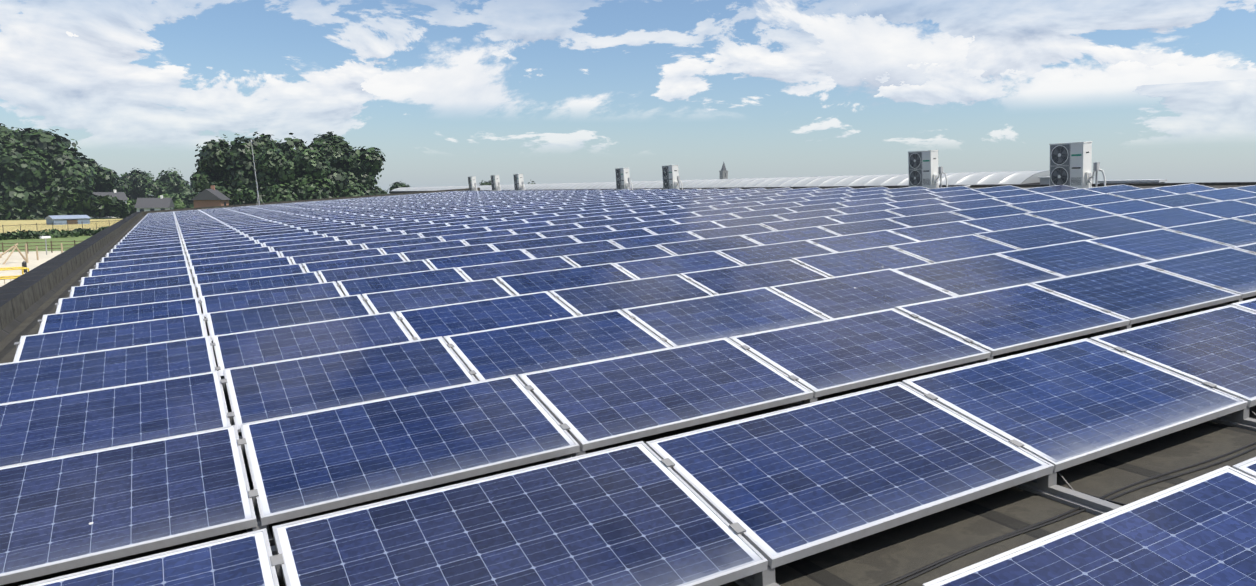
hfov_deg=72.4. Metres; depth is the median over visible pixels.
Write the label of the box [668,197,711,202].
pv module
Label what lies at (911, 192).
pv module
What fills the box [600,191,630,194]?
pv module
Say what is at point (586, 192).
pv module
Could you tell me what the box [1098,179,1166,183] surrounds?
raised parapet wall
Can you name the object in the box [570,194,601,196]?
pv module
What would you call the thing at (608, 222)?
pv module
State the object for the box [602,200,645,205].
pv module
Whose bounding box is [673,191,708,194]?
pv module
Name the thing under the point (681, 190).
pv module
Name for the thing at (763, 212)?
pv module
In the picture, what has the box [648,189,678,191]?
pv module
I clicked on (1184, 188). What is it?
pv module
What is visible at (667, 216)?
pv module
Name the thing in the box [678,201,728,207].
pv module
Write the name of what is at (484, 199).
pv module
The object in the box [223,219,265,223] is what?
pv module
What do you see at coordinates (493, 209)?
pv module
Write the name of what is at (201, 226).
pv module
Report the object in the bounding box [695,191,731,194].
pv module
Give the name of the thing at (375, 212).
pv module
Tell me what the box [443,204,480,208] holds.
pv module
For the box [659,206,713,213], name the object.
pv module
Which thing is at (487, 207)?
pv module
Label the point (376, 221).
pv module
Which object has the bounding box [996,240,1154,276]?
pv module
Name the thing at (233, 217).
pv module
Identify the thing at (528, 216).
pv module
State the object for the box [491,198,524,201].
pv module
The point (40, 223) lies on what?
hay field
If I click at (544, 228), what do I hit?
pv module
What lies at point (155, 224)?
pv module
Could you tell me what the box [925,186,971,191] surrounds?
pv module
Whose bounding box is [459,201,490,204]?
pv module
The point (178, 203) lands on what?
tree
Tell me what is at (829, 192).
pv module
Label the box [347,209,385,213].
pv module
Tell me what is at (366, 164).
tree
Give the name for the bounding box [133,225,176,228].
pv module
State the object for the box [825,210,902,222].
pv module
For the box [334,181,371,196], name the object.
tree
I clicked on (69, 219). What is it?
field shed
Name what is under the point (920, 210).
pv module
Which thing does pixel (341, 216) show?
pv module
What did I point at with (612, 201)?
pv module
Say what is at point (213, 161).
tree
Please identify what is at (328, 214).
pv module
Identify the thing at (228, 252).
pv module
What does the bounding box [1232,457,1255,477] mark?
pv module
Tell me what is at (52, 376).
pv module
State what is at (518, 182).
heat pump unit
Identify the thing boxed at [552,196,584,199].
pv module
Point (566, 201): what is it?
pv module
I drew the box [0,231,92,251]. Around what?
lawn
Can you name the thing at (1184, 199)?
pv module
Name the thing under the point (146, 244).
pv module
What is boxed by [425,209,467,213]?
pv module
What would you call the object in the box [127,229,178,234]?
pv module
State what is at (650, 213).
pv module
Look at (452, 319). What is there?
pv module
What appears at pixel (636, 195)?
pv module
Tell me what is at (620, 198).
pv module
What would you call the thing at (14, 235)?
shrub
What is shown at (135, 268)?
pv module
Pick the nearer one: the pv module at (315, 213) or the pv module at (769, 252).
the pv module at (769, 252)
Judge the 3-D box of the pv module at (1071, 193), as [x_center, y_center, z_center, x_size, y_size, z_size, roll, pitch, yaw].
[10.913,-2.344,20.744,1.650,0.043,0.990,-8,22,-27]
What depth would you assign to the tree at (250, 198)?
177.94 m
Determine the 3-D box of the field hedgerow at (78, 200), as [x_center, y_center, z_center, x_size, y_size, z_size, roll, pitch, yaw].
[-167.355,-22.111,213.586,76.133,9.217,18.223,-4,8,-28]
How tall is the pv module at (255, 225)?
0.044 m
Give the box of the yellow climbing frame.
[0,267,28,283]
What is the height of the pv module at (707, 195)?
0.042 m
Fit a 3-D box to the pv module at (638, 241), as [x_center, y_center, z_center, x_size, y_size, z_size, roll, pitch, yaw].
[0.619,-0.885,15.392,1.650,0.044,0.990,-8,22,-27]
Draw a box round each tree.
[0,123,23,173]
[0,135,51,203]
[8,127,96,216]
[41,160,96,191]
[76,155,121,215]
[114,178,132,199]
[119,168,154,199]
[129,202,136,213]
[140,177,169,197]
[156,168,190,197]
[158,193,169,197]
[173,198,185,208]
[178,187,194,193]
[189,134,234,201]
[191,179,234,204]
[223,132,281,202]
[230,184,266,204]
[255,143,298,202]
[266,183,297,202]
[269,133,307,187]
[288,147,338,199]
[303,184,331,199]
[305,131,361,197]
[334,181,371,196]
[343,146,385,194]
[389,181,408,193]
[479,180,490,184]
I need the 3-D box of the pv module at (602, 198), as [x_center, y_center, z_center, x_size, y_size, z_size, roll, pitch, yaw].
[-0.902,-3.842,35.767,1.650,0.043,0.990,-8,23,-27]
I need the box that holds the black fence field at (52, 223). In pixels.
[2,220,119,232]
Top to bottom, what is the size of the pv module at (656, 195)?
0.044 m
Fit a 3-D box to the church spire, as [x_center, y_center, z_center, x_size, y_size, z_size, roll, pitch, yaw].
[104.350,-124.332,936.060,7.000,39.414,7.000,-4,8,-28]
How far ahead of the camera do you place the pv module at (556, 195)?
44.28 m
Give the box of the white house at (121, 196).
[92,189,127,217]
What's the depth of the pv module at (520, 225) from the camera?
21.64 m
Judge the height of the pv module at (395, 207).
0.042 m
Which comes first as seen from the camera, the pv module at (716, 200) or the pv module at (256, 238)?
the pv module at (256, 238)
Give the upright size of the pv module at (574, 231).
0.044 m
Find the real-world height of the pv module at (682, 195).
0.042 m
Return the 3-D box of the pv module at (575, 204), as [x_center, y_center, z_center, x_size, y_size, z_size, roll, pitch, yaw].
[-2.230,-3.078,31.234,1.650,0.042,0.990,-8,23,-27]
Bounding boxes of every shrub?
[0,229,45,239]
[0,235,6,239]
[37,228,79,237]
[70,228,101,235]
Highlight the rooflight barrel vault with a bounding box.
[390,170,1049,193]
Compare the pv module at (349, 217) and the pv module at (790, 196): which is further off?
the pv module at (349, 217)
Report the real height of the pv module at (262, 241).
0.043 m
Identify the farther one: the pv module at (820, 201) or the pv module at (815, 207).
the pv module at (820, 201)
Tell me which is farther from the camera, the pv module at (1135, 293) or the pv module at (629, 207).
the pv module at (629, 207)
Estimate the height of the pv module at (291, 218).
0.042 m
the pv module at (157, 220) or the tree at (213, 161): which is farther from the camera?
the tree at (213, 161)
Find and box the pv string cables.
[879,409,1255,585]
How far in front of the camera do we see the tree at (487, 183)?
312.95 m
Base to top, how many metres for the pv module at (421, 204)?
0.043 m
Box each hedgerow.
[0,186,130,219]
[130,192,196,207]
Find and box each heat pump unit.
[468,176,477,190]
[490,175,500,190]
[513,174,524,190]
[615,168,649,189]
[662,165,701,189]
[908,150,970,188]
[1049,141,1105,188]
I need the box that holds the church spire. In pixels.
[719,162,727,178]
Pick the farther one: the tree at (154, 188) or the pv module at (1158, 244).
the tree at (154, 188)
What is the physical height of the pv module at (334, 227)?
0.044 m
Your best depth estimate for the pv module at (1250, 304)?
6.39 m
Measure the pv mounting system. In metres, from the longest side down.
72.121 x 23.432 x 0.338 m
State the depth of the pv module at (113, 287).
13.26 m
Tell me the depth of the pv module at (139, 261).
17.82 m
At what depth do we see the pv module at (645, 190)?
42.87 m
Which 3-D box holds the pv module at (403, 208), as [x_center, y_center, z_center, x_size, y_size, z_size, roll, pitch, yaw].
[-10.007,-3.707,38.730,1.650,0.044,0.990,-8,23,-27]
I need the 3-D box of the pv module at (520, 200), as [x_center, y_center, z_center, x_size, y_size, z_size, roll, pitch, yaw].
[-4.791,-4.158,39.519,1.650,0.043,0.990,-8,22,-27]
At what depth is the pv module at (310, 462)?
4.71 m
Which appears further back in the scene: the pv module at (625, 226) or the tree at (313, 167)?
the tree at (313, 167)
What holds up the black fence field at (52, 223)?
on the lawn at (54, 240)
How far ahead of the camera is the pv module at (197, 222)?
38.18 m
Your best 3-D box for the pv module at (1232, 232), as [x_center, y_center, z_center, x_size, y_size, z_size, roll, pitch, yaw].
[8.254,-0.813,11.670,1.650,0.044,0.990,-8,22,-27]
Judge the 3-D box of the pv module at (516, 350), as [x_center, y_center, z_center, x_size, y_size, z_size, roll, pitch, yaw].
[-0.569,0.430,7.082,1.650,0.043,0.990,-8,22,-27]
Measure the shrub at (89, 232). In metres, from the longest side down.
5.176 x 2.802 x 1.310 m
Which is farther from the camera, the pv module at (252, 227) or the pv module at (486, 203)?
the pv module at (486, 203)
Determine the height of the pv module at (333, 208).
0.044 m
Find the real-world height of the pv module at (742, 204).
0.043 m
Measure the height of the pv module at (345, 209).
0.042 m
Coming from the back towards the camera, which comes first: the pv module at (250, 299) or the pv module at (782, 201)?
the pv module at (782, 201)
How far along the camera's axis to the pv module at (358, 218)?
31.51 m
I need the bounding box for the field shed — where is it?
[45,215,89,224]
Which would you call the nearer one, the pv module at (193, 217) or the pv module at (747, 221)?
the pv module at (747, 221)
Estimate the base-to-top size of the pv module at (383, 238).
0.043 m
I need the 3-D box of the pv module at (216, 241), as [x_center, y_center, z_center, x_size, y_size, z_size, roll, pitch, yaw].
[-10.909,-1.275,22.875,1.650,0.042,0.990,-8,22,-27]
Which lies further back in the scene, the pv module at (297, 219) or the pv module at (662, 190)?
the pv module at (662, 190)
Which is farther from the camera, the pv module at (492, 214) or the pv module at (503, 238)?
the pv module at (492, 214)
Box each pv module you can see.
[0,336,216,403]
[0,371,230,466]
[0,425,256,584]
[13,313,207,361]
[21,528,278,585]
[38,297,201,333]
[56,284,196,312]
[70,274,192,296]
[80,267,190,285]
[89,260,188,276]
[96,254,186,268]
[101,250,184,261]
[106,246,183,256]
[111,242,182,251]
[114,239,181,247]
[118,237,180,244]
[121,235,179,241]
[123,232,179,238]
[125,231,178,236]
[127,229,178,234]
[129,227,177,232]
[131,226,177,230]
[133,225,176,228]
[134,223,176,227]
[135,222,176,225]
[137,221,175,224]
[138,220,175,223]
[139,219,175,222]
[176,216,209,218]
[176,216,211,219]
[176,217,212,220]
[177,218,214,221]
[177,219,216,222]
[177,220,217,223]
[178,221,219,225]
[178,222,222,227]
[179,224,224,228]
[179,225,227,231]
[180,226,230,232]
[180,228,233,234]
[181,230,236,237]
[182,232,240,240]
[182,234,245,243]
[184,237,250,245]
[184,240,256,251]
[186,243,263,254]
[187,246,271,261]
[189,251,280,268]
[191,256,291,276]
[193,264,304,286]
[196,271,322,299]
[200,281,343,316]
[205,294,372,340]
[212,214,246,217]
[212,311,412,375]
[215,215,251,218]
[217,216,254,220]
[219,217,258,221]
[221,218,261,221]
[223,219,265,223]
[223,336,476,431]
[226,220,270,224]
[228,221,274,226]
[231,222,279,227]
[234,224,285,230]
[238,225,291,232]
[240,374,579,525]
[242,227,297,233]
[246,229,306,236]
[247,211,279,214]
[249,212,283,214]
[251,231,315,240]
[252,213,287,215]
[255,213,291,216]
[257,234,324,243]
[259,214,296,217]
[262,215,301,218]
[263,236,336,247]
[266,215,306,219]
[270,216,312,220]
[271,240,350,251]
[272,441,767,585]
[275,217,319,221]
[279,244,364,257]
[280,218,326,224]
[284,209,316,212]
[286,220,334,225]
[288,210,322,212]
[290,248,383,263]
[292,211,327,213]
[292,221,342,226]
[297,211,333,214]
[298,222,352,228]
[302,212,340,215]
[302,253,405,272]
[306,224,363,231]
[307,212,347,216]
[313,213,353,217]
[315,226,375,233]
[317,259,433,282]
[318,207,349,209]
[320,214,362,218]
[323,207,355,210]
[324,228,388,236]
[327,215,371,219]
[328,208,362,210]
[334,208,369,211]
[334,216,381,220]
[335,230,403,240]
[337,267,468,295]
[341,209,376,212]
[343,217,391,222]
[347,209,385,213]
[348,233,422,244]
[352,218,402,224]
[355,210,393,213]
[356,205,388,207]
[362,220,416,225]
[362,236,442,248]
[362,278,513,313]
[363,211,403,214]
[365,205,395,207]
[370,206,403,208]
[371,211,413,216]
[374,221,431,228]
[377,206,412,209]
[380,240,467,254]
[381,212,425,216]
[385,206,421,210]
[387,223,448,230]
[391,213,438,218]
[394,207,431,210]
[396,203,427,205]
[396,291,576,339]
[400,244,496,260]
[402,225,466,233]
[403,214,451,219]
[404,208,442,211]
[405,203,436,205]
[413,204,444,206]
[414,208,455,212]
[416,215,466,221]
[419,227,488,236]
[422,204,457,207]
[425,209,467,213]
[425,249,533,269]
[429,200,458,203]
[430,216,484,223]
[432,204,467,207]
[437,200,468,203]
[438,209,483,214]
[439,229,513,240]
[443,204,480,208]
[443,309,671,380]
[446,218,504,225]
[447,201,479,203]
[451,211,497,215]
[455,205,494,209]
[456,256,576,280]
[459,198,489,200]
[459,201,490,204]
[462,232,543,244]
[465,219,526,227]
[466,211,516,216]
[468,201,503,204]
[468,206,508,209]
[469,198,499,200]
[480,202,516,205]
[481,198,510,201]
[482,206,524,210]
[483,212,535,218]
[485,221,551,230]
[490,196,518,198]
[490,235,579,250]
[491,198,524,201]
[494,202,530,205]
[496,263,635,294]
[497,206,541,211]
[502,213,557,220]
[503,199,537,201]
[508,202,547,206]
[509,223,580,233]
[511,196,542,198]
[514,207,560,212]
[517,199,551,202]
[518,337,813,450]
[522,240,622,258]
[523,214,580,222]
[524,196,554,198]
[524,203,564,207]
[531,199,566,202]
[533,208,582,214]
[537,196,569,199]
[537,225,614,237]
[540,203,583,207]
[544,194,571,196]
[547,199,584,203]
[547,215,609,224]
[549,274,712,314]
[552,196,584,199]
[554,209,606,215]
[555,194,586,196]
[560,203,605,208]
[563,245,673,266]
[565,199,602,203]
[567,196,602,199]
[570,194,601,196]
[570,228,654,242]
[572,191,599,193]
[575,217,643,227]
[578,209,634,216]
[581,204,628,209]
[582,200,624,204]
[583,196,620,200]
[585,194,617,196]
[586,191,614,193]
[600,189,628,191]
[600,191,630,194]
[601,193,635,196]
[602,196,639,200]
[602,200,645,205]
[605,205,652,210]
[606,211,663,218]
[606,219,678,230]
[609,231,701,248]
[613,250,742,278]
[615,189,643,191]
[617,191,647,193]
[619,193,654,197]
[622,287,827,346]
[623,197,660,201]
[625,200,671,205]
[629,205,681,212]
[631,189,660,191]
[635,191,665,194]
[636,212,698,221]
[638,193,674,197]
[644,197,685,201]
[644,221,723,234]
[646,382,1053,568]
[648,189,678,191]
[651,201,697,206]
[653,191,686,194]
[657,235,760,254]
[659,193,696,197]
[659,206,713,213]
[666,189,697,191]
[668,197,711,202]
[671,213,738,223]
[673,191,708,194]
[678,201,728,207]
[679,259,829,293]
[684,193,722,197]
[687,188,718,191]
[688,224,774,238]
[693,207,752,215]
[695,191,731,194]
[695,197,739,202]
[708,188,741,191]
[709,194,750,198]
[710,201,763,208]
[713,215,784,226]
[716,240,834,264]
[719,190,757,194]
[724,197,771,203]
[729,308,990,397]
[730,188,763,191]
[730,207,794,217]
[736,194,779,198]
[742,226,840,244]
[746,190,785,195]
[746,202,802,209]
[755,187,791,191]
[757,198,808,204]
[760,216,841,230]
[767,193,812,199]
[769,268,955,318]
[774,209,844,219]
[775,190,816,195]
[783,187,820,191]
[786,203,846,211]
[791,246,931,276]
[795,198,847,205]
[801,194,849,199]
[808,190,852,195]
[808,230,917,251]
[814,187,853,191]
[817,218,908,234]
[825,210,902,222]
[831,203,897,213]
[836,197,895,206]
[840,193,892,200]
[843,190,889,195]
[848,186,888,191]
[884,186,928,191]
[884,189,934,195]
[884,193,939,201]
[885,204,959,215]
[886,198,947,207]
[886,212,971,226]
[888,221,989,240]
[889,234,1019,262]
[893,253,1063,295]
[895,283,1129,355]
[902,338,1247,471]
[922,466,1255,585]
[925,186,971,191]
[930,189,982,196]
[935,193,994,202]
[941,198,1009,209]
[949,205,1028,218]
[960,213,1056,230]
[972,185,1022,192]
[974,224,1095,248]
[980,189,1036,197]
[992,193,1058,203]
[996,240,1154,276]
[1006,199,1083,211]
[1025,185,1078,192]
[1025,206,1115,222]
[1029,263,1241,324]
[1040,188,1103,198]
[1051,215,1164,237]
[1062,193,1132,205]
[1083,184,1142,193]
[1085,199,1170,214]
[1087,229,1232,259]
[1090,305,1255,406]
[1107,188,1175,199]
[1118,207,1225,227]
[1138,193,1218,206]
[1139,247,1255,298]
[1154,183,1216,193]
[1163,218,1255,246]
[1179,200,1255,218]
[1187,187,1255,200]
[1231,214,1255,223]
[1231,298,1255,311]
[1232,243,1255,251]
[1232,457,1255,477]
[1233,185,1255,192]
[1234,197,1255,204]
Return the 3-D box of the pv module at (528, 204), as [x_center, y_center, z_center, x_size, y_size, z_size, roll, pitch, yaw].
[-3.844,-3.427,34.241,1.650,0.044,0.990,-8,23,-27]
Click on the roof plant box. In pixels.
(1044, 180)
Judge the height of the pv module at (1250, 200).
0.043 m
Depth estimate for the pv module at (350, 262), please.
14.79 m
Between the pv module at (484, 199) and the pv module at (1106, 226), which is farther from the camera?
the pv module at (484, 199)
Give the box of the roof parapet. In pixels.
[0,182,1255,330]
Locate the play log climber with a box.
[0,243,25,263]
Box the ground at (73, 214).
[9,214,123,219]
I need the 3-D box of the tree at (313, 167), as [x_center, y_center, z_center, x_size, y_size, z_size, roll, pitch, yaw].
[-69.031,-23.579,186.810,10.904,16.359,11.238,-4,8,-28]
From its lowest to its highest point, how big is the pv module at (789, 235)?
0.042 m
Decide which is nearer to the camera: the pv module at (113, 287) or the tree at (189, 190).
the pv module at (113, 287)
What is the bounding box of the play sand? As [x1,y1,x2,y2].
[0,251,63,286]
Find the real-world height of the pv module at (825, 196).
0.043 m
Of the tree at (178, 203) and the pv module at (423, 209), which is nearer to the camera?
the pv module at (423, 209)
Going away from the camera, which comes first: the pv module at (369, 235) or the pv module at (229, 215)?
the pv module at (369, 235)
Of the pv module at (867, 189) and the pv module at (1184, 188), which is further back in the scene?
the pv module at (867, 189)
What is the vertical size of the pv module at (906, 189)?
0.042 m
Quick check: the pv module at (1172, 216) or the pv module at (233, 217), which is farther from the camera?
the pv module at (233, 217)
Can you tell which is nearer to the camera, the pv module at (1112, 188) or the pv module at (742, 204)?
the pv module at (1112, 188)
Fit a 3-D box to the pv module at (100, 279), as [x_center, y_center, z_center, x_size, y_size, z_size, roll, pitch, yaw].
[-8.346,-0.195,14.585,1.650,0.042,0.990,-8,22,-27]
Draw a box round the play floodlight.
[40,236,50,254]
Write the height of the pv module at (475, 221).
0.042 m
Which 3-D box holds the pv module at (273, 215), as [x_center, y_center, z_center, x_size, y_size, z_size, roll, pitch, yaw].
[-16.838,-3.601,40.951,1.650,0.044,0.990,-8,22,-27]
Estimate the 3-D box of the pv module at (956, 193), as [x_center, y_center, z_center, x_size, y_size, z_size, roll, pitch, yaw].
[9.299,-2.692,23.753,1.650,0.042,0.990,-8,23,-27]
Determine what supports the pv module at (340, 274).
on the pv mounting system
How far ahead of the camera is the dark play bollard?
69.99 m
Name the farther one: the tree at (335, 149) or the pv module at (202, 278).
the tree at (335, 149)
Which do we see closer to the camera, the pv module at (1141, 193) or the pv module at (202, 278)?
the pv module at (202, 278)
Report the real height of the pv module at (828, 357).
0.043 m
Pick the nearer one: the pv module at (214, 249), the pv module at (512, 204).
the pv module at (214, 249)
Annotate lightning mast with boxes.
[251,140,264,204]
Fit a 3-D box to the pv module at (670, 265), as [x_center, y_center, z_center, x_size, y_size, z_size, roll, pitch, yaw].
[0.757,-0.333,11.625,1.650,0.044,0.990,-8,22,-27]
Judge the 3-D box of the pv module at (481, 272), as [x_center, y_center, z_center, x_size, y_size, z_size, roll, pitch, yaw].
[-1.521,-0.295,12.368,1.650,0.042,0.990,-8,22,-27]
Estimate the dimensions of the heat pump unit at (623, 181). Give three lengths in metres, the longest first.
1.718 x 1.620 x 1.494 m
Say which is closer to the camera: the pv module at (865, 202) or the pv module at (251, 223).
the pv module at (865, 202)
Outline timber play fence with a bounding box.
[0,240,74,252]
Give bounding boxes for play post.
[25,244,28,262]
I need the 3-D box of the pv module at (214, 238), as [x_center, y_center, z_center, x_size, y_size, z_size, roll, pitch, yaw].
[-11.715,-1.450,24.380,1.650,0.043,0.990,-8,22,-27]
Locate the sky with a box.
[0,0,1255,195]
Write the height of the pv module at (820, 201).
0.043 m
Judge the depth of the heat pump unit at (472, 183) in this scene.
79.80 m
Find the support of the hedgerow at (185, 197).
on the ground at (73, 214)
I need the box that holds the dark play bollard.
[22,261,26,272]
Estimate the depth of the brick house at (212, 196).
165.95 m
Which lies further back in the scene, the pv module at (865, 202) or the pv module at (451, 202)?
the pv module at (451, 202)
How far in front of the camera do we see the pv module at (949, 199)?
21.68 m
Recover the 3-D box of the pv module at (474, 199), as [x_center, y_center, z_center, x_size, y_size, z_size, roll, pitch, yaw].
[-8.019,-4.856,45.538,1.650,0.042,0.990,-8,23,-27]
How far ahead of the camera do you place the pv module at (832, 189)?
30.79 m
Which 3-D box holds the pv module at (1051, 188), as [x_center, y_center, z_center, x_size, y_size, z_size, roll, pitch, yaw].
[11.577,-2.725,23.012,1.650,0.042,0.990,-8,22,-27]
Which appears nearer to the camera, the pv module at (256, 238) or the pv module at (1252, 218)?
the pv module at (1252, 218)
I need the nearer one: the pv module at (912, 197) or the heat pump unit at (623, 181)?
the pv module at (912, 197)
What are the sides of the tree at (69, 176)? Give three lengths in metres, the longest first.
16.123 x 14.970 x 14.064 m
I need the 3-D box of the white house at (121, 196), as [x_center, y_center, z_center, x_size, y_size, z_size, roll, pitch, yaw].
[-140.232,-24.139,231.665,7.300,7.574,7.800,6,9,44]
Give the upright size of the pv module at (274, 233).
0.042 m
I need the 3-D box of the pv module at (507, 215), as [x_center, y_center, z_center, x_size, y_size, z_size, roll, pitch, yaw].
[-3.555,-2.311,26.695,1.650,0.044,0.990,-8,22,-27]
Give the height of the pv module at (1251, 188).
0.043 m
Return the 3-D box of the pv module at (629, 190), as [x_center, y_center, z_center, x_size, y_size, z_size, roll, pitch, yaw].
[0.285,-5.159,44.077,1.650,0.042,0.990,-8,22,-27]
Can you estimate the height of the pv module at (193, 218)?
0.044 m
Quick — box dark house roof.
[135,195,174,211]
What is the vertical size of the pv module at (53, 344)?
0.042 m
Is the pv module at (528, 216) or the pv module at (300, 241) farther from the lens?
the pv module at (528, 216)
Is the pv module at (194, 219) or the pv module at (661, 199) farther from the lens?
the pv module at (194, 219)
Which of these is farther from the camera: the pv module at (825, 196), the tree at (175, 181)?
the tree at (175, 181)
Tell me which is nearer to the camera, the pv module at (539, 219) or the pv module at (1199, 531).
the pv module at (1199, 531)
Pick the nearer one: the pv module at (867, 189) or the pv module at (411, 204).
the pv module at (867, 189)
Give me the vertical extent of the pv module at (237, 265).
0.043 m
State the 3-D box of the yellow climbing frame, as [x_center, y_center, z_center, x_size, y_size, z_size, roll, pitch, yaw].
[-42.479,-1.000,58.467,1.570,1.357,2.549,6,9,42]
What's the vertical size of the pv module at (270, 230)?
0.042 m
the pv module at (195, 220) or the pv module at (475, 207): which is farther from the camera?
the pv module at (195, 220)
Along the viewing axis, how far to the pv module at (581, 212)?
26.22 m
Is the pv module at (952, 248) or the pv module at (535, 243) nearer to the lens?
the pv module at (952, 248)
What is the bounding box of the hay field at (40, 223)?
[0,219,121,232]
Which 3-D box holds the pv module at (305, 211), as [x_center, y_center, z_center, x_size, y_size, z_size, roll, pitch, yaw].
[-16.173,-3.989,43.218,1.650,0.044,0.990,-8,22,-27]
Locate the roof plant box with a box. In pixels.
[1038,174,1095,183]
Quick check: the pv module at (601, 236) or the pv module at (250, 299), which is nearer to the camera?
the pv module at (250, 299)
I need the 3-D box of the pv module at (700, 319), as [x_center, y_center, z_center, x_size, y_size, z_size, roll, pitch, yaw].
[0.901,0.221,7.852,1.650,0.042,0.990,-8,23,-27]
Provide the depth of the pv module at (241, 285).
12.50 m
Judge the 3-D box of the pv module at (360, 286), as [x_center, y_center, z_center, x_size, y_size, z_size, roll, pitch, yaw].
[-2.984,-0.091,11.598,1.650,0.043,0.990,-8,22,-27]
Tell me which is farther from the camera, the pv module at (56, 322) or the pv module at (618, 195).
the pv module at (618, 195)
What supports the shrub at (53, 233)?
on the lawn at (54, 240)
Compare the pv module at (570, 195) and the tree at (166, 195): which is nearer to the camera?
the pv module at (570, 195)
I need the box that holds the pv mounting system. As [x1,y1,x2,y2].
[14,185,1255,585]
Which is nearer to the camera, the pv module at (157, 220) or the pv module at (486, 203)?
the pv module at (486, 203)
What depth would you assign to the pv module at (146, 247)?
22.37 m
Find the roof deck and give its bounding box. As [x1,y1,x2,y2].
[0,185,1255,585]
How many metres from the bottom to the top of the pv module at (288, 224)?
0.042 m
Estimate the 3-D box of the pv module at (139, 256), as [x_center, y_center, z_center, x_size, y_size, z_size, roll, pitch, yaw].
[-10.767,-0.715,19.097,1.650,0.042,0.990,-8,22,-27]
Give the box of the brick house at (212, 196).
[191,185,230,207]
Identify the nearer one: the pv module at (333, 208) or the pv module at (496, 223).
the pv module at (496, 223)
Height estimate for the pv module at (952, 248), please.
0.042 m
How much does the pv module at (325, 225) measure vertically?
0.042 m
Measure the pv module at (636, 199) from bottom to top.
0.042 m
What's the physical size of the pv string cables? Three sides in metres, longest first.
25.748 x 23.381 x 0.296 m
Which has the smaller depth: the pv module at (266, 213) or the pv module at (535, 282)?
the pv module at (535, 282)
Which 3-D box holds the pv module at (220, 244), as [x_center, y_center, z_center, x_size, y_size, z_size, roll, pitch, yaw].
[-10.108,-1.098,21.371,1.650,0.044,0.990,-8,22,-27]
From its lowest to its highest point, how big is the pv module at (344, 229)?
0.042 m
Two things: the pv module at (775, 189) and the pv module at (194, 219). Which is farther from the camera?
the pv module at (194, 219)
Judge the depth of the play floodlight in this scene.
90.02 m
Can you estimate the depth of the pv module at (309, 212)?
42.03 m
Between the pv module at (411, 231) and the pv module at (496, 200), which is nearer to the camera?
the pv module at (411, 231)
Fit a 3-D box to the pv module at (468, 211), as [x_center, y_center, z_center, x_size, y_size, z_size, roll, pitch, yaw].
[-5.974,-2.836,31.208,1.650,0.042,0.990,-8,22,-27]
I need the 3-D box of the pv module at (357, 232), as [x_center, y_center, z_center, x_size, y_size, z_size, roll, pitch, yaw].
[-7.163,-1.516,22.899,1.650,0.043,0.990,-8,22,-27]
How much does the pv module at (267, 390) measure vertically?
0.042 m
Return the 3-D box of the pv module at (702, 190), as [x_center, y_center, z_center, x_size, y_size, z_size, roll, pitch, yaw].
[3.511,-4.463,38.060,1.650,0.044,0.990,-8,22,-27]
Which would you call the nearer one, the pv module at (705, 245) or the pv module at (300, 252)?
the pv module at (705, 245)
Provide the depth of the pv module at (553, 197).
40.62 m
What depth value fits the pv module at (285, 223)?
32.19 m
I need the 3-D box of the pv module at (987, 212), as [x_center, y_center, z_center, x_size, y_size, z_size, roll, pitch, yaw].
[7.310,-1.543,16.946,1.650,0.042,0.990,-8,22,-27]
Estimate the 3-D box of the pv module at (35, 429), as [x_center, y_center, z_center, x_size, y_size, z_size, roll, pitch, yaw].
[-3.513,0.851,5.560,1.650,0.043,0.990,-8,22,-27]
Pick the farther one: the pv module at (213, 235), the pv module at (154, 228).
the pv module at (154, 228)
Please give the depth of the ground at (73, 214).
224.05 m
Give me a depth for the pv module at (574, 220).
22.40 m
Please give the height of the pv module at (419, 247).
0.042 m

